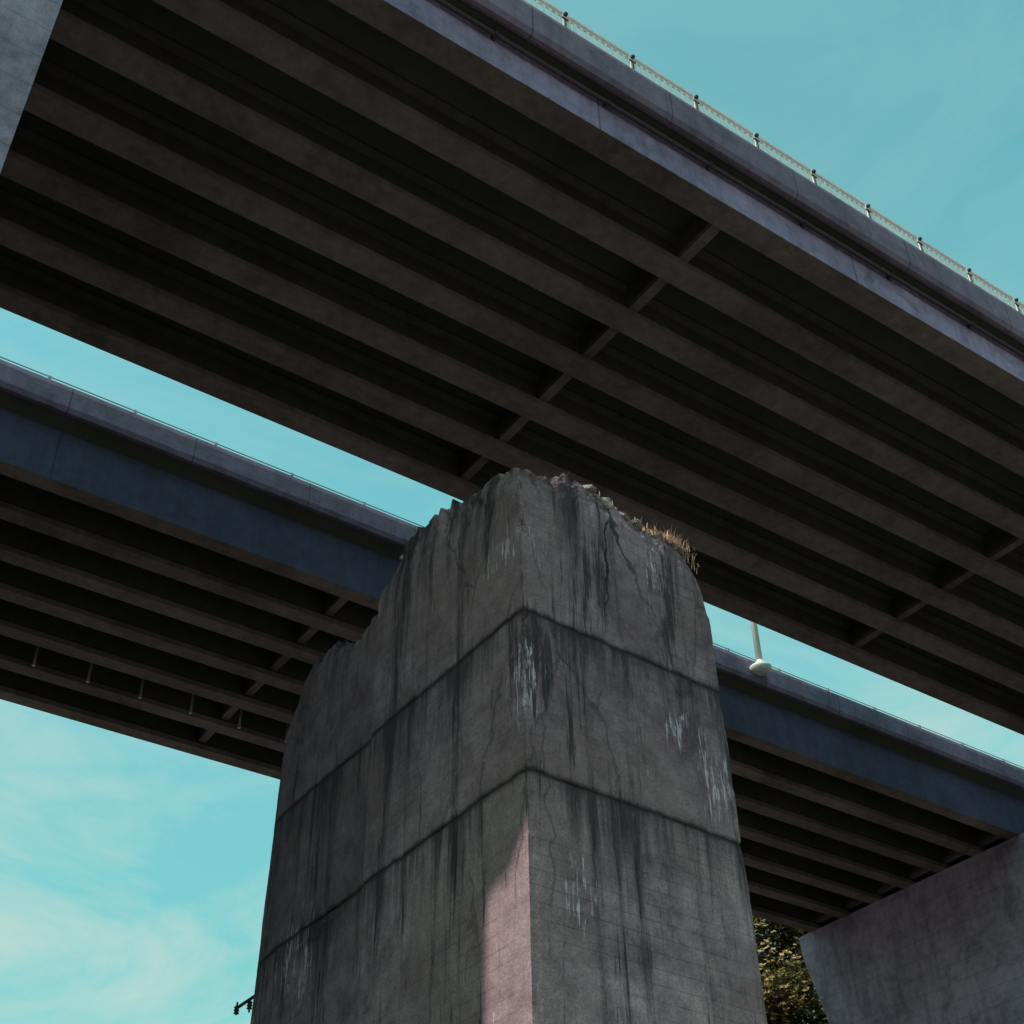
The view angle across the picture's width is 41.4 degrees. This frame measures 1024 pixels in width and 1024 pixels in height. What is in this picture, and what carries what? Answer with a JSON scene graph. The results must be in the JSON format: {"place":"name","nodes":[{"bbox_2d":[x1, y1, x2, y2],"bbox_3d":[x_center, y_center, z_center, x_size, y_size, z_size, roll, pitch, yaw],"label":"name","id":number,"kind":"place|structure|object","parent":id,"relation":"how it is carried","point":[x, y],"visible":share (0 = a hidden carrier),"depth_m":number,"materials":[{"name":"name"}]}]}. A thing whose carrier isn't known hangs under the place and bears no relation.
{"place":"outdoors","nodes":[
{"label":"outdoors","id":0,"kind":"place"},
{"bbox_2d":[0,0,1023,1023],"label":"sky","id":1,"kind":"structure","parent":0,"point":[134,872],"materials":[{"name":"blue"}]},
{"bbox_3d":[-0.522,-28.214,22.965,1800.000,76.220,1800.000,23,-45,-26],"label":"ground","id":2,"kind":"structure","parent":0,"visible":0},
{"bbox_2d":[250,467,767,1023],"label":"abandoned bridge pier","id":3,"kind":"structure","parent":2,"relation":"on","point":[506,795],"depth_m":15.21,"materials":[{"name":"concrete"}]},
{"bbox_2d":[233,995,253,1014],"bbox_3d":[-3.456,6.500,18.015,0.575,0.301,0.089,-20,-43,22],"label":"insulator bracket","id":4,"kind":"object","parent":3,"relation":"attached to","point":[248,1002],"visible":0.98,"depth_m":18.01,"materials":[{"name":"metal"}]},
{"bbox_2d":[594,491,698,573],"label":"dry grass","id":5,"kind":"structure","parent":3,"relation":"attached to","point":[668,538],"depth_m":17.59,"materials":[{"name":"beige plant"}]},
{"bbox_2d":[0,0,1023,734],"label":"highway bridge","id":6,"kind":"structure","parent":2,"relation":"on","point":[462,250],"depth_m":27.07,"materials":[{"name":"concrete"}]},
{"bbox_2d":[749,621,771,675],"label":"street lamp","id":7,"kind":"object","parent":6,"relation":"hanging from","point":[759,667],"visible":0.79,"depth_m":40.80,"materials":[{"name":"metal"}]},
{"bbox_2d":[0,356,1023,1023],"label":"highway bridge","id":8,"kind":"structure","parent":2,"relation":"on","point":[166,586],"depth_m":38.20,"materials":[{"name":"concrete"}]},
{"bbox_2d":[752,916,814,1023],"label":"tree","id":9,"kind":"object","parent":2,"relation":"on","point":[779,947],"visible":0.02,"depth_m":64.82,"materials":[{"name":"green plant"}]},
{"bbox_2d":[753,916,828,1023],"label":"tree","id":10,"kind":"object","parent":2,"relation":"on","point":[782,996],"visible":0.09,"depth_m":59.50,"materials":[{"name":"green plant"}]}
]}

